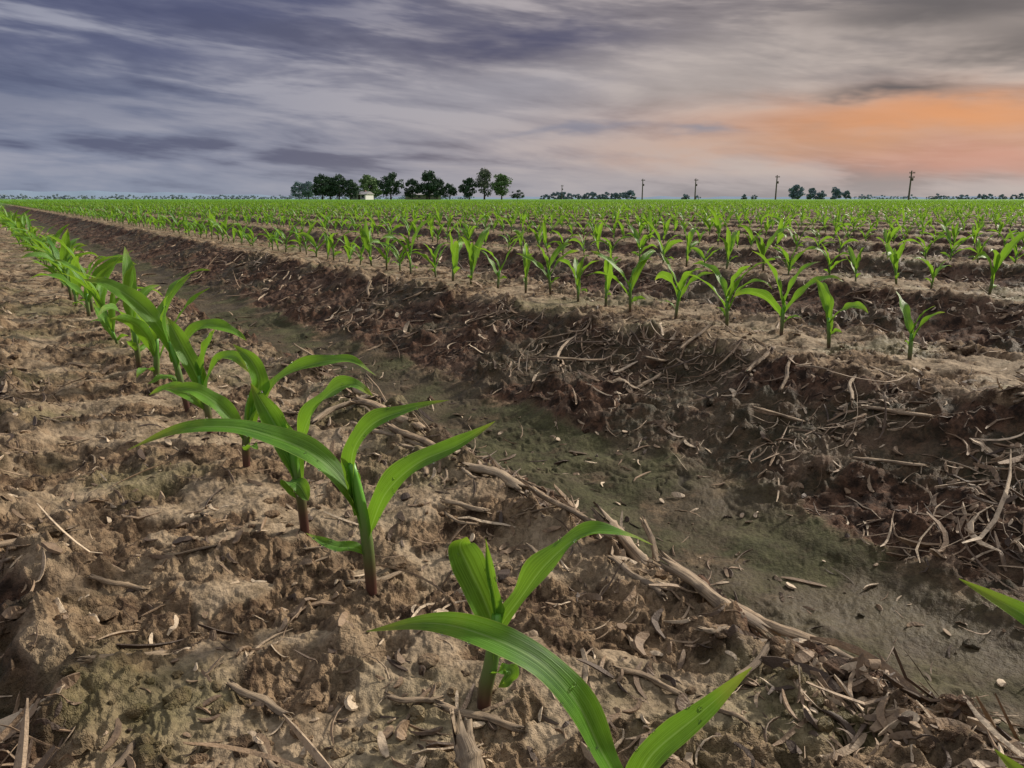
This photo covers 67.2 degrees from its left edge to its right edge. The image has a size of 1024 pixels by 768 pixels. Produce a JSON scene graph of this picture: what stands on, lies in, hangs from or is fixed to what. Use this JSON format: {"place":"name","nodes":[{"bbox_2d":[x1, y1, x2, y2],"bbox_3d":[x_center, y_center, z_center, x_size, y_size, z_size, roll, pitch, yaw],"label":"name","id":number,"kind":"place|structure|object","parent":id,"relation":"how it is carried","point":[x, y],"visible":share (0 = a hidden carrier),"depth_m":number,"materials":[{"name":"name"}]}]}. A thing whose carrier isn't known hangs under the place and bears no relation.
{"place":"outdoors","nodes":[
{"label":"outdoors","id":0,"kind":"place"},
{"bbox_2d":[0,190,1020,198],"bbox_3d":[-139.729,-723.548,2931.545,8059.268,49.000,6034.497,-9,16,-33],"label":"distant hills","id":1,"kind":"structure","parent":0,"point":[76,194],"depth_m":3919.71,"materials":[{"name":"blue"}]},
{"bbox_2d":[0,199,1023,767],"bbox_3d":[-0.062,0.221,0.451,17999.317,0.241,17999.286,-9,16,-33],"label":"ground","id":2,"kind":"structure","parent":0,"point":[934,597],"depth_m":0.97,"materials":[{"name":"soil"}]},
{"bbox_2d":[0,555,16,562],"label":"corn stalk","id":3,"kind":"object","parent":2,"relation":"on","point":[5,560],"visible":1,"depth_m":0.61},
{"bbox_2d":[0,524,79,547],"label":"corn stalk","id":4,"kind":"object","parent":2,"relation":"on","point":[4,543],"visible":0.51,"depth_m":0.67,"materials":[{"name":"plant"}]},
{"bbox_2d":[38,417,61,422],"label":"corn stalk","id":5,"kind":"object","parent":2,"relation":"on","point":[54,420],"visible":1,"depth_m":0.99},
{"bbox_2d":[57,436,94,443],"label":"corn stalk","id":6,"kind":"object","parent":2,"relation":"on","point":[75,440],"visible":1,"depth_m":0.95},
{"bbox_2d":[85,574,148,593],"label":"corn stalk","id":7,"kind":"object","parent":2,"relation":"on","point":[116,583],"visible":1,"depth_m":0.59,"materials":[{"name":"plant"}]},
{"bbox_2d":[73,650,172,663],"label":"corn stalk","id":8,"kind":"object","parent":2,"relation":"on","point":[91,658],"visible":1,"depth_m":0.48,"materials":[{"name":"plant"}]},
{"bbox_2d":[109,737,136,767],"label":"corn stalk","id":9,"kind":"object","parent":2,"relation":"on","point":[121,761],"visible":1,"depth_m":0.41,"materials":[{"name":"plant"}]},
{"bbox_2d":[146,286,160,297],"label":"corn stalk","id":10,"kind":"object","parent":2,"relation":"on","point":[148,295],"visible":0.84,"depth_m":2.30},
{"bbox_2d":[84,277,246,411],"bbox_3d":[-0.472,-0.048,1.062,0.209,0.199,0.028,-1,14,-6],"label":"corn plant","id":11,"kind":"object","parent":2,"relation":"on","point":[142,306],"visible":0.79,"depth_m":1.06,"materials":[{"name":"green plant"}]},
{"bbox_2d":[161,543,217,555],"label":"corn stalk","id":12,"kind":"object","parent":2,"relation":"on","point":[194,550],"visible":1,"depth_m":0.65,"materials":[{"name":"plant"}]},
{"bbox_2d":[149,316,248,433],"bbox_3d":[-0.395,-0.004,0.970,0.137,0.166,0.024,0,14,0],"label":"corn plant","id":13,"kind":"object","parent":2,"relation":"on","point":[192,362],"visible":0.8,"depth_m":0.97,"materials":[{"name":"green plant"}]},
{"bbox_2d":[225,679,294,719],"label":"corn stalk","id":14,"kind":"object","parent":2,"relation":"on","point":[270,704],"visible":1,"depth_m":0.46,"materials":[{"name":"plant"}]},
{"bbox_2d":[257,732,279,767],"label":"corn stalk","id":15,"kind":"object","parent":2,"relation":"on","point":[270,763],"visible":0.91,"depth_m":0.42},
{"bbox_2d":[167,344,374,466],"bbox_3d":[-0.260,0.035,0.831,0.228,0.155,0.037,0,14,0],"label":"corn plant","id":16,"kind":"object","parent":2,"relation":"on","point":[222,406],"visible":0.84,"depth_m":0.83,"materials":[{"name":"green plant"}]},
{"bbox_2d":[281,385,296,394],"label":"corn stalk","id":17,"kind":"object","parent":2,"relation":"on","point":[289,389],"visible":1,"depth_m":1.23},
{"bbox_2d":[290,181,304,199],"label":"tree","id":18,"kind":"object","parent":2,"relation":"on","point":[296,189],"visible":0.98,"depth_m":391.56,"materials":[{"name":"green plant"}]},
{"bbox_2d":[300,181,313,199],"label":"tree","id":19,"kind":"object","parent":2,"relation":"on","point":[308,193],"visible":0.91,"depth_m":392.93,"materials":[{"name":"green plant"}]},
{"bbox_2d":[128,400,494,595],"bbox_3d":[-0.143,0.091,0.565,0.262,0.162,0.022,1,14,3],"label":"corn plant","id":20,"kind":"object","parent":2,"relation":"on","point":[343,476],"visible":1,"depth_m":0.56,"materials":[{"name":"green plant"}]},
{"bbox_2d":[250,375,372,535],"bbox_3d":[-0.173,0.071,0.681,0.107,0.158,0.028,0,14,0],"label":"corn plant","id":21,"kind":"object","parent":2,"relation":"on","point":[270,412],"visible":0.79,"depth_m":0.68,"materials":[{"name":"green plant"}]},
{"bbox_2d":[292,342,332,366],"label":"corn stalk","id":22,"kind":"object","parent":2,"relation":"on","point":[297,346],"visible":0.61,"depth_m":1.34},
{"bbox_2d":[300,546,325,549],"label":"corn stalk","id":23,"kind":"object","parent":2,"relation":"on","point":[309,548],"visible":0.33,"depth_m":0.67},
{"bbox_2d":[297,555,330,564],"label":"corn stalk","id":24,"kind":"object","parent":2,"relation":"on","point":[321,559],"visible":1,"depth_m":0.64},
{"bbox_2d":[309,174,335,199],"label":"tree","id":25,"kind":"object","parent":2,"relation":"on","point":[320,187],"visible":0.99,"depth_m":327.79,"materials":[{"name":"green plant"}]},
{"bbox_2d":[323,177,339,199],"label":"tree","id":26,"kind":"object","parent":2,"relation":"on","point":[334,195],"visible":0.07,"depth_m":338.26,"materials":[{"name":"green plant"}]},
{"bbox_2d":[327,174,347,199],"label":"tree","id":27,"kind":"object","parent":2,"relation":"on","point":[333,181],"visible":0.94,"depth_m":331.12,"materials":[{"name":"green plant"}]},
{"bbox_2d":[337,427,342,439],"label":"corn stalk","id":28,"kind":"object","parent":2,"relation":"on","point":[338,434],"visible":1,"depth_m":0.98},
{"bbox_2d":[310,392,377,424],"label":"corn stalk","id":29,"kind":"object","parent":2,"relation":"on","point":[322,415],"visible":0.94,"depth_m":1.07,"materials":[{"name":"plant"}]},
{"bbox_2d":[342,179,360,199],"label":"tree","id":30,"kind":"object","parent":2,"relation":"on","point":[353,188],"visible":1,"depth_m":330.10,"materials":[{"name":"green plant"}]},
{"bbox_2d":[349,190,374,199],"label":"farmhouse","id":31,"kind":"object","parent":2,"relation":"on","point":[365,195],"visible":0.76,"depth_m":337.08,"materials":[{"name":"white"}]},
{"bbox_2d":[352,387,381,400],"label":"corn stalk","id":32,"kind":"object","parent":2,"relation":"on","point":[356,391],"visible":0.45,"depth_m":1.12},
{"bbox_2d":[358,174,377,195],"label":"tree","id":33,"kind":"object","parent":2,"relation":"on","point":[366,182],"visible":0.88,"depth_m":355.20,"materials":[{"name":"green plant"}]},
{"bbox_2d":[366,280,371,296],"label":"corn stalk","id":34,"kind":"object","parent":2,"relation":"on","point":[368,286],"visible":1,"depth_m":2.72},
{"bbox_2d":[343,571,404,584],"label":"corn stalk","id":35,"kind":"object","parent":2,"relation":"on","point":[389,576],"visible":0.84,"depth_m":0.60,"materials":[{"name":"plant"}]},
{"bbox_2d":[370,176,382,199],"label":"tree","id":36,"kind":"object","parent":2,"relation":"on","point":[379,192],"visible":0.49,"depth_m":359.93,"materials":[{"name":"green plant"}]},
{"bbox_2d":[349,420,426,446],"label":"corn stalk","id":37,"kind":"object","parent":2,"relation":"on","point":[378,431],"visible":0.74,"depth_m":0.95,"materials":[{"name":"plant"}]},
{"bbox_2d":[350,396,429,436],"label":"corn stalk","id":38,"kind":"object","parent":2,"relation":"on","point":[420,427],"visible":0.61,"depth_m":1.03,"materials":[{"name":"plant"}]},
{"bbox_2d":[377,172,404,199],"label":"tree","id":39,"kind":"object","parent":2,"relation":"on","point":[389,181],"visible":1,"depth_m":333.25,"materials":[{"name":"green plant"}]},
{"bbox_2d":[384,422,435,446],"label":"corn stalk","id":40,"kind":"object","parent":2,"relation":"on","point":[393,428],"visible":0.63,"depth_m":0.93,"materials":[{"name":"plant"}]},
{"bbox_2d":[397,443,424,448],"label":"corn stalk","id":41,"kind":"object","parent":2,"relation":"on","point":[406,446],"visible":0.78,"depth_m":0.89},
{"bbox_2d":[404,178,422,199],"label":"tree","id":42,"kind":"object","parent":2,"relation":"on","point":[408,192],"visible":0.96,"depth_m":337.05,"materials":[{"name":"green plant"}]},
{"bbox_2d":[383,692,445,703],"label":"corn stalk","id":43,"kind":"object","parent":2,"relation":"on","point":[405,700],"visible":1,"depth_m":0.46,"materials":[{"name":"plant"}]},
{"bbox_2d":[402,284,433,300],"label":"corn stalk","id":44,"kind":"object","parent":2,"relation":"on","point":[424,290],"visible":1,"depth_m":2.51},
{"bbox_2d":[414,754,427,767],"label":"corn stalk","id":45,"kind":"object","parent":2,"relation":"on","point":[421,762],"visible":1,"depth_m":0.40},
{"bbox_2d":[404,193,440,199],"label":"shed","id":46,"kind":"structure","parent":2,"relation":"on","point":[420,196],"depth_m":348.16,"materials":[{"name":"grey"}]},
{"bbox_2d":[422,466,428,477],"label":"corn stalk","id":47,"kind":"object","parent":2,"relation":"on","point":[426,471],"visible":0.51,"depth_m":0.82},
{"bbox_2d":[414,170,441,199],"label":"tree","id":48,"kind":"object","parent":2,"relation":"on","point":[429,176],"visible":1,"depth_m":336.20,"materials":[{"name":"green plant"}]},
{"bbox_2d":[428,178,444,199],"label":"tree","id":49,"kind":"object","parent":2,"relation":"on","point":[440,182],"visible":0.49,"depth_m":338.06,"materials":[{"name":"green plant"}]},
{"bbox_2d":[441,468,447,483],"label":"corn stalk","id":50,"kind":"object","parent":2,"relation":"on","point":[446,474],"visible":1,"depth_m":0.82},
{"bbox_2d":[441,183,456,199],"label":"tree","id":51,"kind":"object","parent":2,"relation":"on","point":[451,191],"visible":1,"depth_m":337.36,"materials":[{"name":"green plant"}]},
{"bbox_2d":[0,194,917,198],"bbox_3d":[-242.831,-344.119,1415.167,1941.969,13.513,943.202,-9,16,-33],"label":"distant treeline","id":52,"kind":"object","parent":2,"relation":"on","point":[281,197],"visible":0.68,"depth_m":1597.14,"materials":[{"name":"plant"}]},
{"bbox_2d":[443,511,479,525],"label":"corn stalk","id":53,"kind":"object","parent":2,"relation":"on","point":[455,519],"visible":1,"depth_m":0.72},
{"bbox_2d":[439,498,491,513],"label":"corn stalk","id":54,"kind":"object","parent":2,"relation":"on","point":[465,505],"visible":1,"depth_m":0.74,"materials":[{"name":"plant"}]},
{"bbox_2d":[449,708,484,767],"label":"corn stalk","id":55,"kind":"object","parent":2,"relation":"on","point":[468,752],"visible":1,"depth_m":0.40,"materials":[{"name":"plant"}]},
{"bbox_2d":[458,177,479,199],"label":"tree","id":56,"kind":"object","parent":2,"relation":"on","point":[466,190],"visible":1,"depth_m":337.14,"materials":[{"name":"green plant"}]},
{"bbox_2d":[460,467,479,479],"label":"corn stalk","id":57,"kind":"object","parent":2,"relation":"on","point":[467,472],"visible":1,"depth_m":0.80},
{"bbox_2d":[434,699,526,733],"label":"corn stalk","id":58,"kind":"object","parent":2,"relation":"on","point":[496,720],"visible":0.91,"depth_m":0.44,"materials":[{"name":"plant"}]},
{"bbox_2d":[462,309,503,324],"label":"corn stalk","id":59,"kind":"object","parent":2,"relation":"on","point":[481,317],"visible":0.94,"depth_m":2.14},
{"bbox_2d":[475,167,491,199],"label":"tree","id":60,"kind":"object","parent":2,"relation":"on","point":[485,175],"visible":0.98,"depth_m":338.78,"materials":[{"name":"green plant"}]},
{"bbox_2d":[457,461,530,495],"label":"corn stalk","id":61,"kind":"object","parent":2,"relation":"on","point":[504,476],"visible":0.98,"depth_m":0.81,"materials":[{"name":"plant"}]},
{"bbox_2d":[489,173,512,199],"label":"tree","id":62,"kind":"object","parent":2,"relation":"on","point":[499,184],"visible":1,"depth_m":339.19,"materials":[{"name":"green plant"}]},
{"bbox_2d":[0,223,1023,767],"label":"straw residue","id":63,"kind":"object","parent":2,"relation":"on","point":[880,717],"visible":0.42,"depth_m":0.70},
{"bbox_2d":[509,190,524,199],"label":"tree","id":64,"kind":"object","parent":2,"relation":"on","point":[516,195],"visible":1,"depth_m":339.38,"materials":[{"name":"green plant"}]},
{"bbox_2d":[523,238,533,292],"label":"corn plant","id":65,"kind":"object","parent":2,"relation":"on","point":[526,262],"visible":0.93,"depth_m":2.45,"materials":[{"name":"green plant"}]},
{"bbox_2d":[524,542,537,553],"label":"corn stalk","id":66,"kind":"object","parent":2,"relation":"on","point":[532,548],"visible":0.41,"depth_m":0.65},
{"bbox_2d":[509,506,558,518],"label":"corn stalk","id":67,"kind":"object","parent":2,"relation":"on","point":[545,508],"visible":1,"depth_m":0.70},
{"bbox_2d":[516,243,577,294],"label":"corn plant","id":68,"kind":"object","parent":2,"relation":"on","point":[556,252],"visible":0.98,"depth_m":2.34,"materials":[{"name":"green plant"}]},
{"bbox_2d":[447,521,652,709],"bbox_3d":[0.021,0.141,0.443,0.115,0.128,0.018,-2,14,-9],"label":"corn plant","id":69,"kind":"object","parent":2,"relation":"on","point":[473,569],"visible":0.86,"depth_m":0.44,"materials":[{"name":"green plant"}]},
{"bbox_2d":[539,332,573,339],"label":"corn stalk","id":70,"kind":"object","parent":2,"relation":"on","point":[556,335],"visible":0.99,"depth_m":1.87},
{"bbox_2d":[366,612,751,767],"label":"corn plant","id":71,"kind":"object","parent":2,"relation":"on","point":[576,697],"visible":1,"depth_m":0.33,"materials":[{"name":"green plant"}]},
{"bbox_2d":[542,355,586,360],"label":"corn stalk","id":72,"kind":"object","parent":2,"relation":"on","point":[563,358],"visible":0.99,"depth_m":1.69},
{"bbox_2d":[527,483,619,541],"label":"corn stalk","id":73,"kind":"object","parent":2,"relation":"on","point":[561,505],"visible":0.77,"depth_m":0.69,"materials":[{"name":"plant"}]},
{"bbox_2d":[557,255,595,301],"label":"corn plant","id":74,"kind":"object","parent":2,"relation":"on","point":[577,269],"visible":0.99,"depth_m":2.24,"materials":[{"name":"green plant"}]},
{"bbox_2d":[604,248,621,306],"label":"corn plant","id":75,"kind":"object","parent":2,"relation":"on","point":[608,268],"visible":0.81,"depth_m":2.13,"materials":[{"name":"green plant"}]},
{"bbox_2d":[590,502,648,563],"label":"corn stalk","id":76,"kind":"object","parent":2,"relation":"on","point":[633,551],"visible":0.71,"depth_m":0.67,"materials":[{"name":"plant"}]},
{"bbox_2d":[587,249,655,311],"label":"corn plant","id":77,"kind":"object","parent":2,"relation":"on","point":[638,268],"visible":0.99,"depth_m":2.06,"materials":[{"name":"green plant"}]},
{"bbox_2d":[606,553,667,601],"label":"corn stalk","id":78,"kind":"object","parent":2,"relation":"on","point":[629,572],"visible":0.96,"depth_m":0.59,"materials":[{"name":"plant"}]},
{"bbox_2d":[610,665,682,695],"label":"corn stalk","id":79,"kind":"object","parent":2,"relation":"on","point":[659,683],"visible":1,"depth_m":0.48,"materials":[{"name":"plant"}]},
{"bbox_2d":[633,372,663,390],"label":"corn stalk","id":80,"kind":"object","parent":2,"relation":"on","point":[654,378],"visible":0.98,"depth_m":1.53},
{"bbox_2d":[640,515,659,561],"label":"corn stalk","id":81,"kind":"object","parent":2,"relation":"on","point":[650,536],"visible":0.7,"depth_m":0.69,"materials":[{"name":"plant"}]},
{"bbox_2d":[642,355,667,362],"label":"corn stalk","id":82,"kind":"object","parent":2,"relation":"on","point":[655,359],"visible":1,"depth_m":1.58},
{"bbox_2d":[656,548,681,565],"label":"corn stalk","id":83,"kind":"object","parent":2,"relation":"on","point":[663,554],"visible":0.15,"depth_m":0.64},
{"bbox_2d":[655,252,711,319],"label":"corn plant","id":84,"kind":"object","parent":2,"relation":"on","point":[667,276],"visible":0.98,"depth_m":1.93,"materials":[{"name":"green plant"}]},
{"bbox_2d":[677,323,711,351],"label":"corn stalk","id":85,"kind":"object","parent":2,"relation":"on","point":[681,347],"visible":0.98,"depth_m":1.60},
{"bbox_2d":[694,178,697,199],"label":"utility pole","id":86,"kind":"object","parent":2,"relation":"on","point":[695,180],"visible":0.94,"depth_m":273.74,"materials":[{"name":"brown wood"}]},
{"bbox_2d":[694,625,728,633],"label":"corn stalk","id":87,"kind":"object","parent":2,"relation":"on","point":[708,630],"visible":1,"depth_m":0.51,"materials":[{"name":"plant"}]},
{"bbox_2d":[652,556,780,638],"bbox_3d":[0.146,0.155,0.559,0.016,0.029,0.106,-11,18,-40],"label":"corn stalk","id":88,"kind":"object","parent":2,"relation":"on","point":[707,592],"visible":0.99,"depth_m":0.56,"materials":[{"name":"plant"}]},
{"bbox_2d":[691,703,750,727],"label":"corn stalk","id":89,"kind":"object","parent":2,"relation":"on","point":[743,719],"visible":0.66,"depth_m":0.43,"materials":[{"name":"plant"}]},
{"bbox_2d":[689,262,771,326],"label":"corn plant","id":90,"kind":"object","parent":2,"relation":"on","point":[733,286],"visible":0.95,"depth_m":1.79,"materials":[{"name":"green plant"}]},
{"bbox_2d":[732,641,769,679],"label":"corn stalk","id":91,"kind":"object","parent":2,"relation":"on","point":[755,663],"visible":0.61,"depth_m":0.48,"materials":[{"name":"plant"}]},
{"bbox_2d":[744,344,775,375],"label":"corn stalk","id":92,"kind":"object","parent":2,"relation":"on","point":[756,362],"visible":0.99,"depth_m":1.41,"materials":[{"name":"plant"}]},
{"bbox_2d":[775,175,779,199],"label":"utility pole","id":93,"kind":"object","parent":2,"relation":"on","point":[777,176],"visible":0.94,"depth_m":243.34,"materials":[{"name":"brown wood"}]},
{"bbox_2d":[750,405,805,422],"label":"corn stalk","id":94,"kind":"object","parent":2,"relation":"on","point":[779,414],"visible":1,"depth_m":1.24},
{"bbox_2d":[540,184,1023,198],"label":"distant trees","id":95,"kind":"object","parent":2,"relation":"on","point":[795,192],"visible":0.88,"depth_m":721.72,"materials":[{"name":"plant"}]},
{"bbox_2d":[779,355,793,391],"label":"corn stalk","id":96,"kind":"object","parent":2,"relation":"on","point":[786,376],"visible":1,"depth_m":1.34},
{"bbox_2d":[734,251,841,335],"bbox_3d":[0.599,-0.187,1.670,0.233,0.202,0.030,2,14,7],"label":"corn plant","id":97,"kind":"object","parent":2,"relation":"on","point":[767,296],"visible":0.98,"depth_m":1.67,"materials":[{"name":"green plant"}]},
{"bbox_2d":[728,599,853,657],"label":"corn stalk","id":98,"kind":"object","parent":2,"relation":"on","point":[788,631],"visible":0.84,"depth_m":0.53,"materials":[{"name":"plant"}]},
{"bbox_2d":[815,278,867,347],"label":"corn plant","id":99,"kind":"object","parent":2,"relation":"on","point":[826,299],"visible":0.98,"depth_m":1.57,"materials":[{"name":"green plant"}]},
{"bbox_2d":[847,373,857,400],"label":"corn stalk","id":100,"kind":"object","parent":2,"relation":"on","point":[849,384],"visible":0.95,"depth_m":1.25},
{"bbox_2d":[853,297,871,304],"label":"corn stalk","id":101,"kind":"object","parent":2,"relation":"on","point":[869,302],"visible":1,"depth_m":2.50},
{"bbox_2d":[866,364,898,377],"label":"corn stalk","id":102,"kind":"object","parent":2,"relation":"on","point":[883,372],"visible":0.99,"depth_m":1.30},
{"bbox_2d":[848,456,929,466],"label":"corn stalk","id":103,"kind":"object","parent":2,"relation":"on","point":[890,461],"visible":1,"depth_m":1.07,"materials":[{"name":"plant"}]},
{"bbox_2d":[861,405,937,418],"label":"corn stalk","id":104,"kind":"object","parent":2,"relation":"on","point":[894,411],"visible":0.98,"depth_m":1.15,"materials":[{"name":"plant"}]},
{"bbox_2d":[907,171,914,199],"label":"utility pole","id":105,"kind":"object","parent":2,"relation":"on","point":[911,178],"visible":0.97,"depth_m":203.27,"materials":[{"name":"brown wood"}]},
{"bbox_2d":[896,291,944,359],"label":"corn plant","id":106,"kind":"object","parent":2,"relation":"on","point":[910,325],"visible":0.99,"depth_m":1.45,"materials":[{"name":"green plant"}]},
{"bbox_2d":[959,578,1023,767],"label":"corn plant","id":107,"kind":"object","parent":2,"relation":"on","point":[1013,607],"visible":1,"depth_m":0.24,"materials":[{"name":"green plant"}]},
{"bbox_2d":[1011,371,1023,402],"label":"corn stalk","id":108,"kind":"object","parent":2,"relation":"on","point":[1020,395],"visible":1,"depth_m":1.08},
{"bbox_2d":[0,199,1023,384],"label":"corn field","id":109,"kind":"structure","parent":0,"point":[70,273],"depth_m":5.99,"materials":[{"name":"plant"}]},
{"bbox_2d":[0,0,1023,197],"label":"sky","id":110,"kind":"structure","parent":0,"point":[209,97],"materials":[{"name":"grey"}]}
]}

